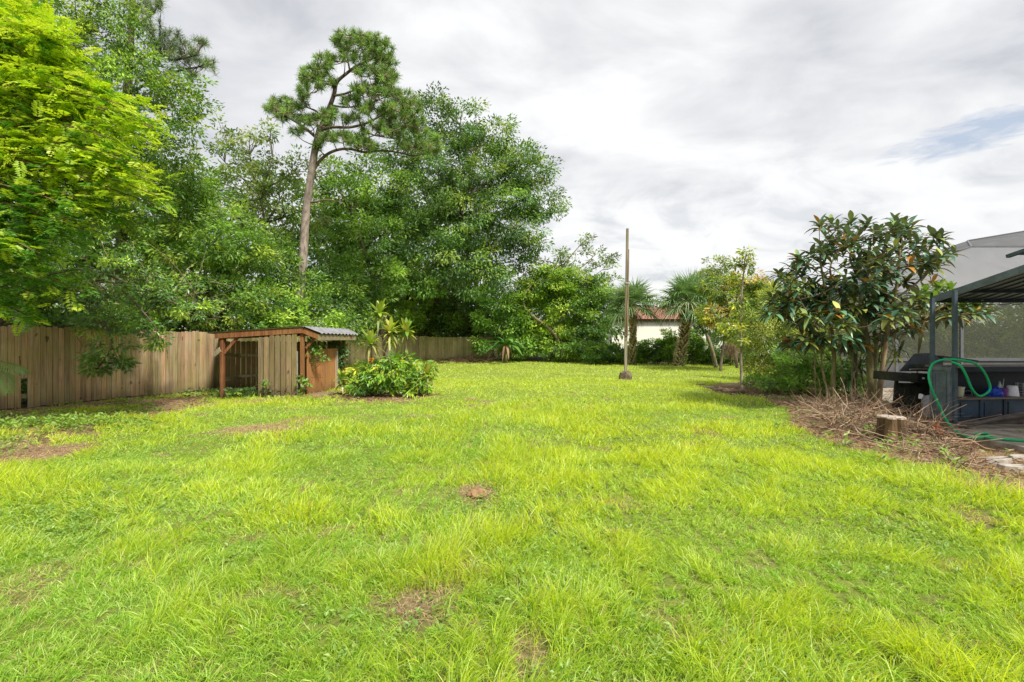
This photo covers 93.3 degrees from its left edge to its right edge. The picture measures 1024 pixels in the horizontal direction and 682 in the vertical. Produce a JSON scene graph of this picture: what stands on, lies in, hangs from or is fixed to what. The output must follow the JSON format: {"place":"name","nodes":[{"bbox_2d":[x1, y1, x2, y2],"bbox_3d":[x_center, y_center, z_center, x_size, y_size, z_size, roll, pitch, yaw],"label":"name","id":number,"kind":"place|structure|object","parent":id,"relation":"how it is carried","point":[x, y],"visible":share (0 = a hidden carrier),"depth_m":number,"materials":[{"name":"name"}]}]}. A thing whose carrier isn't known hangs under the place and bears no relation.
{"place":"outdoors","nodes":[
{"label":"outdoors","id":0,"kind":"place"},
{"bbox_2d":[0,342,1023,681],"bbox_3d":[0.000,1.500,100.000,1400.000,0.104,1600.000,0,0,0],"label":"ground","id":1,"kind":"structure","parent":0,"point":[462,586],"depth_m":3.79,"materials":[{"name":"green plant"}]},
{"bbox_2d":[0,272,32,396],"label":"feather palm","id":2,"kind":"object","parent":1,"relation":"on","point":[22,370],"visible":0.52,"depth_m":8.39,"materials":[{"name":"green plant"}]},
{"bbox_2d":[21,357,27,402],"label":"understorey shrub","id":3,"kind":"object","parent":1,"relation":"on","point":[24,386],"visible":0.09,"depth_m":11.87,"materials":[{"name":"green plant"}]},
{"bbox_2d":[10,302,144,335],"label":"understorey shrub","id":4,"kind":"object","parent":1,"relation":"on","point":[63,303],"visible":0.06,"depth_m":13.47,"materials":[{"name":"green plant"}]},
{"bbox_2d":[0,128,165,334],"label":"shade tree","id":5,"kind":"object","parent":1,"relation":"on","point":[62,324],"visible":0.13,"depth_m":10.47,"materials":[{"name":"green plant"}]},
{"bbox_2d":[0,0,184,336],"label":"feathery tree","id":6,"kind":"object","parent":1,"relation":"on","point":[48,78],"visible":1,"depth_m":7.38,"materials":[{"name":"green plant"}]},
{"bbox_2d":[0,325,212,409],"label":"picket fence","id":7,"kind":"object","parent":1,"relation":"on","point":[186,363],"visible":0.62,"depth_m":11.70,"materials":[{"name":"brown wood"}]},
{"bbox_2d":[8,0,224,305],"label":"leafy tree","id":8,"kind":"object","parent":1,"relation":"on","point":[117,49],"visible":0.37,"depth_m":15.09,"materials":[{"name":"green plant"}]},
{"bbox_2d":[0,237,251,378],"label":"overhanging tree","id":9,"kind":"object","parent":1,"relation":"on","point":[75,317],"visible":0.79,"depth_m":10.73,"materials":[{"name":"green plant"}]},
{"bbox_2d":[4,158,278,317],"bbox_3d":[-20.068,-3.811,24.078,16.604,10.841,9.164,0,0,0],"label":"background tree","id":10,"kind":"object","parent":1,"relation":"on","point":[170,246],"visible":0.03,"depth_m":23.11,"materials":[{"name":"green plant"}]},
{"bbox_2d":[115,0,222,312],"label":"pine tree","id":11,"kind":"object","parent":1,"relation":"on","point":[176,41],"visible":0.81,"depth_m":16.40,"materials":[{"name":"green plant"}]},
{"bbox_2d":[126,298,236,332],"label":"understorey shrub","id":12,"kind":"object","parent":1,"relation":"on","point":[183,323],"visible":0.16,"depth_m":17.20,"materials":[{"name":"green plant"}]},
{"bbox_2d":[90,151,311,338],"bbox_3d":[-11.541,-2.893,17.398,7.434,9.024,5.188,0,0,0],"label":"bushy tree","id":13,"kind":"object","parent":1,"relation":"on","point":[220,260],"visible":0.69,"depth_m":16.65,"materials":[{"name":"green plant"}]},
{"bbox_2d":[186,106,332,298],"bbox_3d":[-14.397,-5.671,26.970,8.327,14.561,4.304,0,0,-12],"label":"slender tree","id":14,"kind":"object","parent":1,"relation":"on","point":[263,188],"visible":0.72,"depth_m":26.89,"materials":[{"name":"green plant"}]},
{"bbox_2d":[207,326,357,397],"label":"garden shed","id":15,"kind":"structure","parent":1,"relation":"on","point":[272,358],"depth_m":13.12,"materials":[{"name":"brown wood"}]},
{"bbox_2d":[255,378,277,391],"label":"shed vine","id":16,"kind":"object","parent":15,"relation":"attached to","point":[264,383],"visible":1,"depth_m":12.68,"materials":[{"name":"green plant"}]},
{"bbox_2d":[305,337,330,369],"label":"shed vine","id":17,"kind":"object","parent":15,"relation":"hanging from","point":[313,344],"visible":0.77,"depth_m":13.30,"materials":[{"name":"green plant"}]},
{"bbox_2d":[328,340,351,386],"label":"shed vine","id":18,"kind":"object","parent":15,"relation":"attached to","point":[340,350],"visible":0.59,"depth_m":15.27,"materials":[{"name":"green plant"}]},
{"bbox_2d":[209,160,365,327],"bbox_3d":[-18.301,-6.493,39.743,13.113,16.186,9.398,0,0,0],"label":"background tree","id":19,"kind":"object","parent":1,"relation":"on","point":[297,236],"visible":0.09,"depth_m":38.70,"materials":[{"name":"green plant"}]},
{"bbox_2d":[281,373,322,396],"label":"shed vine","id":20,"kind":"object","parent":1,"relation":"on","point":[303,381],"visible":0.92,"depth_m":12.71,"materials":[{"name":"green plant"}]},
{"bbox_2d":[253,227,357,336],"bbox_3d":[-10.533,-2.127,24.037,4.261,7.454,6.378,0,0,-36],"label":"understorey shrub","id":21,"kind":"object","parent":1,"relation":"on","point":[332,319],"visible":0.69,"depth_m":23.51,"materials":[{"name":"green plant"}]},
{"bbox_2d":[27,310,589,353],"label":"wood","id":22,"kind":"object","parent":1,"relation":"on","point":[291,325],"visible":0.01,"depth_m":74.08,"materials":[{"name":"brown plant"}]},
{"bbox_2d":[207,331,419,389],"bbox_3d":[-9.391,0.582,25.668,2.709,1.936,21.306,0,0,7],"label":"picket fence","id":23,"kind":"object","parent":1,"relation":"on","point":[412,346],"visible":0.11,"depth_m":30.69,"materials":[{"name":"brown wood"}]},
{"bbox_2d":[288,239,387,346],"bbox_3d":[-9.869,-2.140,27.429,4.988,7.480,5.657,0,0,-36],"label":"understorey shrub","id":24,"kind":"object","parent":1,"relation":"on","point":[348,285],"visible":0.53,"depth_m":26.95,"materials":[{"name":"green plant"}]},
{"bbox_2d":[331,368,352,395],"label":"corn plant","id":25,"kind":"object","parent":1,"relation":"on","point":[341,375],"visible":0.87,"depth_m":13.05,"materials":[{"name":"green plant"}]},
{"bbox_2d":[261,25,445,324],"bbox_3d":[-8.044,-7.750,24.500,9.522,18.635,6.728,0,0,0],"label":"pine tree","id":26,"kind":"object","parent":1,"relation":"on","point":[284,108],"visible":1,"depth_m":23.46,"materials":[{"name":"green plant"}]},
{"bbox_2d":[298,146,417,362],"bbox_3d":[-10.112,-5.794,31.957,7.378,14.849,10.203,0,0,-31],"label":"broadleaf tree","id":27,"kind":"object","parent":1,"relation":"on","point":[349,216],"visible":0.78,"depth_m":30.81,"materials":[{"name":"green plant"}]},
{"bbox_2d":[353,328,388,393],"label":"corn plant","id":28,"kind":"object","parent":1,"relation":"on","point":[370,335],"visible":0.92,"depth_m":12.96,"materials":[{"name":"green plant"}]},
{"bbox_2d":[365,297,391,366],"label":"corn plant","id":29,"kind":"object","parent":1,"relation":"on","point":[379,307],"visible":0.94,"depth_m":13.54,"materials":[{"name":"green plant"}]},
{"bbox_2d":[312,173,445,336],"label":"background tree","id":30,"kind":"object","parent":1,"relation":"on","point":[365,241],"visible":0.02,"depth_m":42.12,"materials":[{"name":"green plant"}]},
{"bbox_2d":[332,258,428,344],"bbox_3d":[-9.845,-2.430,35.350,7.773,8.060,5.611,0,0,17],"label":"understorey shrub","id":31,"kind":"object","parent":1,"relation":"on","point":[406,311],"visible":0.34,"depth_m":34.72,"materials":[{"name":"green plant"}]},
{"bbox_2d":[373,316,401,393],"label":"corn plant","id":32,"kind":"object","parent":1,"relation":"on","point":[389,327],"visible":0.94,"depth_m":13.25,"materials":[{"name":"green plant"}]},
{"bbox_2d":[341,350,440,397],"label":"mound shrub","id":33,"kind":"object","parent":1,"relation":"on","point":[378,385],"visible":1,"depth_m":12.87,"materials":[{"name":"green plant"}]},
{"bbox_2d":[397,317,415,380],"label":"corn plant","id":34,"kind":"object","parent":1,"relation":"on","point":[406,325],"visible":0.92,"depth_m":13.87,"materials":[{"name":"green plant"}]},
{"bbox_2d":[406,250,414,336],"bbox_3d":[-7.695,-2.646,36.512,0.634,8.505,0.610,0,0,-23],"label":"bare trunk","id":35,"kind":"object","parent":1,"relation":"on","point":[407,297],"visible":0.07,"depth_m":36.31,"materials":[{"name":"brown plant"}]},
{"bbox_2d":[417,360,437,395],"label":"corn plant","id":36,"kind":"object","parent":1,"relation":"on","point":[427,369],"visible":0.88,"depth_m":12.96,"materials":[{"name":"green plant"}]},
{"bbox_2d":[394,275,470,336],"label":"understorey shrub","id":37,"kind":"object","parent":1,"relation":"on","point":[427,304],"visible":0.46,"depth_m":36.86,"materials":[{"name":"green plant"}]},
{"bbox_2d":[321,253,575,338],"bbox_3d":[-4.440,-3.083,37.114,21.814,8.340,5.956,0,0,0],"label":"vine tangle","id":38,"kind":"object","parent":1,"relation":"on","point":[467,329],"visible":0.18,"depth_m":36.89,"materials":[{"name":"green plant"}]},
{"bbox_2d":[387,172,516,344],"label":"background tree","id":39,"kind":"object","parent":1,"relation":"on","point":[413,185],"visible":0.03,"depth_m":44.92,"materials":[{"name":"green plant"}]},
{"bbox_2d":[451,273,455,355],"bbox_3d":[-4.634,-1.998,37.987,0.384,7.206,0.304,0,0,22],"label":"bare trunk","id":40,"kind":"object","parent":1,"relation":"on","point":[452,314],"visible":0.18,"depth_m":37.87,"materials":[{"name":"brown plant"}]},
{"bbox_2d":[420,336,493,360],"bbox_3d":[-4.128,0.583,36.206,5.553,1.935,0.182,0,0,-3],"label":"picket fence","id":41,"kind":"object","parent":1,"relation":"on","point":[430,347],"visible":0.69,"depth_m":36.09,"materials":[{"name":"brown wood"}]},
{"bbox_2d":[359,80,571,333],"bbox_3d":[-3.071,-8.570,34.251,14.978,20.546,10.318,0,0,0],"label":"evergreen tree","id":42,"kind":"object","parent":1,"relation":"on","point":[447,245],"visible":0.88,"depth_m":33.20,"materials":[{"name":"green plant"}]},
{"bbox_2d":[425,346,508,363],"bbox_3d":[-3.415,0.933,34.671,5.860,1.166,8.494,0,0,-6],"label":"debris heap","id":43,"kind":"object","parent":1,"relation":"on","point":[464,360],"visible":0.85,"depth_m":33.10,"materials":[{"name":"brown plant"}]},
{"bbox_2d":[426,289,509,349],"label":"understorey shrub","id":44,"kind":"object","parent":1,"relation":"on","point":[459,301],"visible":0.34,"depth_m":36.98,"materials":[{"name":"green plant"}]},
{"bbox_2d":[466,487,487,497],"bbox_3d":[-0.338,1.472,4.710,0.223,0.063,0.208,0,0,44],"label":"soil mound","id":45,"kind":"object","parent":1,"relation":"on","point":[475,491],"visible":0.92,"depth_m":4.66,"materials":[{"name":"soil"}]},
{"bbox_2d":[467,281,537,360],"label":"tree","id":46,"kind":"object","parent":1,"relation":"on","point":[484,324],"visible":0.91,"depth_m":33.89,"materials":[{"name":"green plant"}]},
{"bbox_2d":[480,337,524,362],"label":"banana plant","id":47,"kind":"object","parent":1,"relation":"on","point":[506,348],"visible":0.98,"depth_m":32.75,"materials":[{"name":"green plant"}]},
{"bbox_2d":[0,385,1023,681],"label":"weeds","id":48,"kind":"object","parent":1,"relation":"on","point":[66,419],"visible":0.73,"depth_m":4.22,"materials":[{"name":"green plant"}]},
{"bbox_2d":[0,385,1023,480],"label":"leaf litter","id":49,"kind":"object","parent":1,"relation":"on","point":[820,431],"visible":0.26,"depth_m":8.32,"materials":[{"name":"plant"}]},
{"bbox_2d":[492,269,564,361],"bbox_3d":[1.247,-1.829,35.226,5.509,6.988,4.234,0,0,0],"label":"thicket","id":50,"kind":"object","parent":1,"relation":"on","point":[539,298],"visible":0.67,"depth_m":34.43,"materials":[{"name":"green plant"}]},
{"bbox_2d":[522,285,584,362],"bbox_3d":[2.950,-1.139,34.007,4.429,5.538,0.285,0,0,0],"label":"leaning trunk","id":51,"kind":"object","parent":1,"relation":"on","point":[550,329],"visible":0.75,"depth_m":33.92,"materials":[{"name":"brown plant"}]},
{"bbox_2d":[485,274,628,353],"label":"background tree","id":52,"kind":"object","parent":1,"relation":"on","point":[619,331],"visible":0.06,"depth_m":41.84,"materials":[{"name":"green plant"}]},
{"bbox_2d":[525,260,600,362],"bbox_3d":[3.650,-1.927,34.578,5.150,7.510,4.816,0,0,37],"label":"thicket","id":53,"kind":"object","parent":1,"relation":"on","point":[565,288],"visible":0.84,"depth_m":33.82,"materials":[{"name":"green plant"}]},
{"bbox_2d":[506,232,624,340],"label":"slender tree","id":54,"kind":"object","parent":1,"relation":"on","point":[567,260],"visible":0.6,"depth_m":35.89,"materials":[{"name":"green plant"}]},
{"bbox_2d":[561,272,618,362],"bbox_3d":[5.555,-1.559,33.920,4.528,6.718,4.090,0,0,0],"label":"thicket","id":55,"kind":"object","parent":1,"relation":"on","point":[599,299],"visible":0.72,"depth_m":33.39,"materials":[{"name":"green plant"}]},
{"bbox_2d":[578,340,613,364],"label":"hedge shrub","id":56,"kind":"object","parent":1,"relation":"on","point":[602,355],"visible":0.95,"depth_m":31.02,"materials":[{"name":"green plant"}]},
{"bbox_2d":[607,341,637,363],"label":"hedge shrub","id":57,"kind":"object","parent":1,"relation":"on","point":[617,355],"visible":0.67,"depth_m":30.96,"materials":[{"name":"green plant"}]},
{"bbox_2d":[619,228,631,379],"bbox_3d":[4.393,-1.413,18.710,0.505,5.866,0.498,0,0,36],"label":"timber mast","id":58,"kind":"object","parent":1,"relation":"on","point":[625,374],"visible":0.94,"depth_m":18.64,"materials":[{"name":"brown wood"}]},
{"bbox_2d":[601,276,664,364],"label":"sabal palm","id":59,"kind":"object","parent":1,"relation":"on","point":[637,292],"visible":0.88,"depth_m":29.34,"materials":[{"name":"green plant"}]},
{"bbox_2d":[618,339,657,363],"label":"hedge shrub","id":60,"kind":"object","parent":1,"relation":"on","point":[640,355],"visible":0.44,"depth_m":30.90,"materials":[{"name":"green plant"}]},
{"bbox_2d":[611,296,681,311],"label":"tree","id":61,"kind":"object","parent":1,"relation":"on","point":[651,303],"visible":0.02,"depth_m":65.89,"materials":[{"name":"green plant"}]},
{"bbox_2d":[639,337,674,364],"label":"hedge shrub","id":62,"kind":"object","parent":1,"relation":"on","point":[652,349],"visible":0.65,"depth_m":30.92,"materials":[{"name":"green plant"}]},
{"bbox_2d":[654,328,677,364],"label":"hedge shrub","id":63,"kind":"object","parent":1,"relation":"on","point":[669,342],"visible":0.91,"depth_m":30.48,"materials":[{"name":"green plant"}]},
{"bbox_2d":[649,268,721,366],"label":"sabal palm","id":64,"kind":"object","parent":1,"relation":"on","point":[684,292],"visible":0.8,"depth_m":27.57,"materials":[{"name":"green plant"}]},
{"bbox_2d":[595,307,775,354],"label":"neighbour house","id":65,"kind":"structure","parent":1,"relation":"on","point":[649,329],"depth_m":46.10,"materials":[{"name":"paint"}]},
{"bbox_2d":[686,325,705,364],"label":"hedge shrub","id":66,"kind":"object","parent":1,"relation":"on","point":[695,342],"visible":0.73,"depth_m":30.22,"materials":[{"name":"green plant"}]},
{"bbox_2d":[677,311,717,367],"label":"crooked tree","id":67,"kind":"object","parent":1,"relation":"on","point":[703,331],"visible":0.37,"depth_m":27.43,"materials":[{"name":"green plant"}]},
{"bbox_2d":[684,340,720,363],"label":"hedge shrub","id":68,"kind":"object","parent":1,"relation":"on","point":[700,356],"visible":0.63,"depth_m":30.92,"materials":[{"name":"green plant"}]},
{"bbox_2d":[670,254,743,309],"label":"tree","id":69,"kind":"object","parent":1,"relation":"on","point":[713,269],"visible":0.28,"depth_m":51.73,"materials":[{"name":"green plant"}]},
{"bbox_2d":[704,344,739,363],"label":"hedge shrub","id":70,"kind":"object","parent":1,"relation":"on","point":[717,351],"visible":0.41,"depth_m":30.92,"materials":[{"name":"green plant"}]},
{"bbox_2d":[704,314,750,365],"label":"sabal palm","id":71,"kind":"object","parent":1,"relation":"on","point":[730,361],"visible":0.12,"depth_m":28.84,"materials":[{"name":"green plant"}]},
{"bbox_2d":[723,338,739,367],"bbox_3d":[11.925,0.542,26.177,0.953,1.927,0.806,0,0,0],"label":"dead palm skirt","id":72,"kind":"object","parent":1,"relation":"on","point":[731,348],"visible":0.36,"depth_m":26.19,"materials":[{"name":"brown plant"}]},
{"bbox_2d":[693,268,777,370],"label":"croton tree","id":73,"kind":"object","parent":1,"relation":"on","point":[734,284],"visible":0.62,"depth_m":23.64,"materials":[{"name":"green plant"}]},
{"bbox_2d":[714,245,759,389],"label":"sapling","id":74,"kind":"object","parent":1,"relation":"on","point":[748,260],"visible":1,"depth_m":14.55,"materials":[{"name":"green plant"}]},
{"bbox_2d":[720,346,756,363],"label":"hedge shrub","id":75,"kind":"object","parent":1,"relation":"on","point":[743,355],"visible":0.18,"depth_m":30.75,"materials":[{"name":"green plant"}]},
{"bbox_2d":[733,390,744,393],"bbox_3d":[6.580,1.470,14.014,0.300,0.100,0.140,0,0,30],"label":"edging stone","id":76,"kind":"object","parent":1,"relation":"on","point":[741,391],"visible":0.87,"depth_m":13.95,"materials":[{"name":"concrete"}]},
{"bbox_2d":[731,280,819,353],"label":"tree","id":77,"kind":"object","parent":1,"relation":"on","point":[769,320],"visible":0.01,"depth_m":33.57,"materials":[{"name":"green plant"}]},
{"bbox_2d":[757,278,802,375],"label":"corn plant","id":78,"kind":"object","parent":1,"relation":"on","point":[771,283],"visible":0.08,"depth_m":17.98,"materials":[{"name":"green plant"}]},
{"bbox_2d":[724,283,846,382],"bbox_3d":[8.762,-0.168,15.180,3.670,3.545,3.054,0,0,0],"label":"yellow shrub","id":79,"kind":"object","parent":1,"relation":"on","point":[758,361],"visible":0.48,"depth_m":14.98,"materials":[{"name":"green plant"}]},
{"bbox_2d":[739,344,861,395],"bbox_3d":[8.027,0.820,13.682,3.137,1.574,2.087,0,0,0],"label":"dark shrub","id":80,"kind":"object","parent":1,"relation":"on","point":[797,383],"visible":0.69,"depth_m":13.45,"materials":[{"name":"green plant"}]},
{"bbox_2d":[801,347,891,397],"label":"dark shrub","id":81,"kind":"object","parent":1,"relation":"on","point":[828,357],"visible":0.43,"depth_m":12.77,"materials":[{"name":"green plant"}]},
{"bbox_2d":[836,324,873,399],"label":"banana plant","id":82,"kind":"object","parent":1,"relation":"on","point":[857,333],"visible":0.3,"depth_m":12.16,"materials":[{"name":"green plant"}]},
{"bbox_2d":[754,210,1004,406],"bbox_3d":[8.205,-0.812,10.869,6.133,4.950,4.137,0,0,0],"label":"magnolia tree","id":83,"kind":"object","parent":1,"relation":"on","point":[874,310],"visible":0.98,"depth_m":10.51,"materials":[{"name":"green plant"}]},
{"bbox_2d":[850,334,910,391],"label":"strap plant","id":84,"kind":"object","parent":1,"relation":"on","point":[896,354],"visible":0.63,"depth_m":11.39,"materials":[{"name":"green plant"}]},
{"bbox_2d":[773,376,1004,471],"bbox_3d":[6.416,1.056,8.586,3.110,0.900,6.783,0,0,23],"label":"brush heap","id":85,"kind":"object","parent":1,"relation":"on","point":[861,412],"visible":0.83,"depth_m":7.64,"materials":[{"name":"brown plant"}]},
{"bbox_2d":[930,422,942,435],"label":"dead leaf","id":86,"kind":"object","parent":85,"relation":"on","point":[935,426],"visible":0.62,"depth_m":7.29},
{"bbox_2d":[870,415,909,445],"bbox_3d":[5.552,1.315,7.088,0.555,0.430,0.538,0,0,44],"label":"tree stump","id":87,"kind":"object","parent":1,"relation":"on","point":[888,424],"visible":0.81,"depth_m":6.97,"materials":[{"name":"brown wood"}]},
{"bbox_2d":[784,231,1023,387],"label":"screen enclosure","id":88,"kind":"object","parent":1,"relation":"on","point":[1000,342],"visible":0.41,"depth_m":15.00,"materials":[{"name":"metal"}]},
{"bbox_2d":[873,353,977,417],"bbox_3d":[7.951,0.962,9.335,1.795,1.477,0.770,0,0,0],"label":"barbecue","id":89,"kind":"object","parent":1,"relation":"on","point":[916,389],"visible":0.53,"depth_m":9.20,"materials":[{"name":"metal"}]},
{"bbox_2d":[896,383,926,417],"bbox_3d":[7.610,1.177,9.210,0.626,0.764,0.020,0,0,0],"label":"cart door","id":90,"kind":"structure","parent":89,"relation":"in","point":[912,390],"depth_m":9.20,"materials":[{"name":"metal"}]},
{"bbox_2d":[908,364,928,371],"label":"hood window","id":91,"kind":"structure","parent":89,"relation":"in","point":[914,366],"depth_m":9.17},
{"bbox_2d":[921,395,935,417],"bbox_3d":[7.824,1.215,9.050,0.260,0.410,0.260,0,0,0],"label":"gas bottle","id":92,"kind":"object","parent":1,"relation":"on","point":[925,402],"visible":0.16,"depth_m":9.03,"materials":[{"name":"white paint"}]},
{"bbox_2d":[911,278,988,372],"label":"bright sapling","id":93,"kind":"object","parent":1,"relation":"on","point":[950,285],"visible":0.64,"depth_m":10.17,"materials":[{"name":"green plant"}]},
{"bbox_2d":[984,456,1012,464],"bbox_3d":[6.027,1.482,5.972,0.421,0.074,0.196,0,0,-18],"label":"concrete chunk","id":94,"kind":"object","parent":1,"relation":"on","point":[1008,460],"visible":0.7,"depth_m":5.91,"materials":[{"name":"concrete"}]},
{"bbox_2d":[997,463,1023,471],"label":"concrete chunk","id":95,"kind":"object","parent":1,"relation":"on","point":[1011,466],"visible":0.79,"depth_m":5.66,"materials":[{"name":"concrete"}]},
{"bbox_2d":[1009,454,1023,460],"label":"concrete chunk","id":96,"kind":"object","parent":1,"relation":"on","point":[1015,456],"visible":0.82,"depth_m":6.19,"materials":[{"name":"concrete"}]},
{"bbox_2d":[0,394,1023,680],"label":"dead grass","id":97,"kind":"structure","parent":0,"point":[990,454],"depth_m":6.70,"materials":[{"name":"plant"}]},
{"bbox_2d":[4,0,1023,338],"label":"sky","id":98,"kind":"structure","parent":0,"point":[699,129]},
{"bbox_2d":[829,388,1023,452],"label":"patio","id":99,"kind":"structure","parent":0,"point":[1010,431],"depth_m":7.64,"materials":[{"name":"concrete"}]},
{"bbox_2d":[925,249,1023,423],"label":"grill gazebo","id":100,"kind":"object","parent":99,"relation":"on","point":[1007,286],"visible":0.91,"depth_m":8.39,"materials":[{"name":"grey metal"}]},
{"bbox_2d":[958,386,964,396],"bbox_3d":[7.814,0.883,8.442,0.144,0.170,0.142,0,0,0],"label":"flower pot","id":101,"kind":"object","parent":100,"relation":"on","point":[961,391],"visible":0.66,"depth_m":8.39,"materials":[{"name":"plastic"}]},
{"bbox_2d":[983,386,1003,396],"bbox_3d":[8.469,0.882,8.504,0.254,0.189,0.269,0,0,0],"label":"plastic bag","id":102,"kind":"object","parent":100,"relation":"on","point":[996,392],"visible":0.82,"depth_m":8.43,"materials":[{"name":"plastic"}]},
{"bbox_2d":[1000,388,1007,395],"bbox_3d":[8.669,0.898,8.528,0.117,0.140,0.115,0,0,0],"label":"flower pot","id":103,"kind":"object","parent":100,"relation":"on","point":[1005,391],"visible":0.57,"depth_m":8.48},
{"bbox_2d":[1006,385,1019,395],"bbox_3d":[8.836,0.878,8.545,0.190,0.180,0.187,0,0,0],"label":"flower pot","id":104,"kind":"object","parent":100,"relation":"on","point":[1013,390],"visible":0.9,"depth_m":8.48,"materials":[{"name":"plastic"}]},
{"bbox_2d":[1016,383,1023,394],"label":"wire basket","id":105,"kind":"object","parent":100,"relation":"on","point":[1021,388],"visible":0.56,"depth_m":8.71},
{"bbox_2d":[927,358,1023,441],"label":"garden hose","id":106,"kind":"object","parent":99,"relation":"on","point":[987,435],"visible":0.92,"depth_m":8.11,"materials":[{"name":"green rubber"}]},
{"bbox_2d":[946,412,1023,428],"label":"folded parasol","id":107,"kind":"object","parent":99,"relation":"on","point":[1018,416],"visible":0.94,"depth_m":7.92,"materials":[{"name":"fabric"}]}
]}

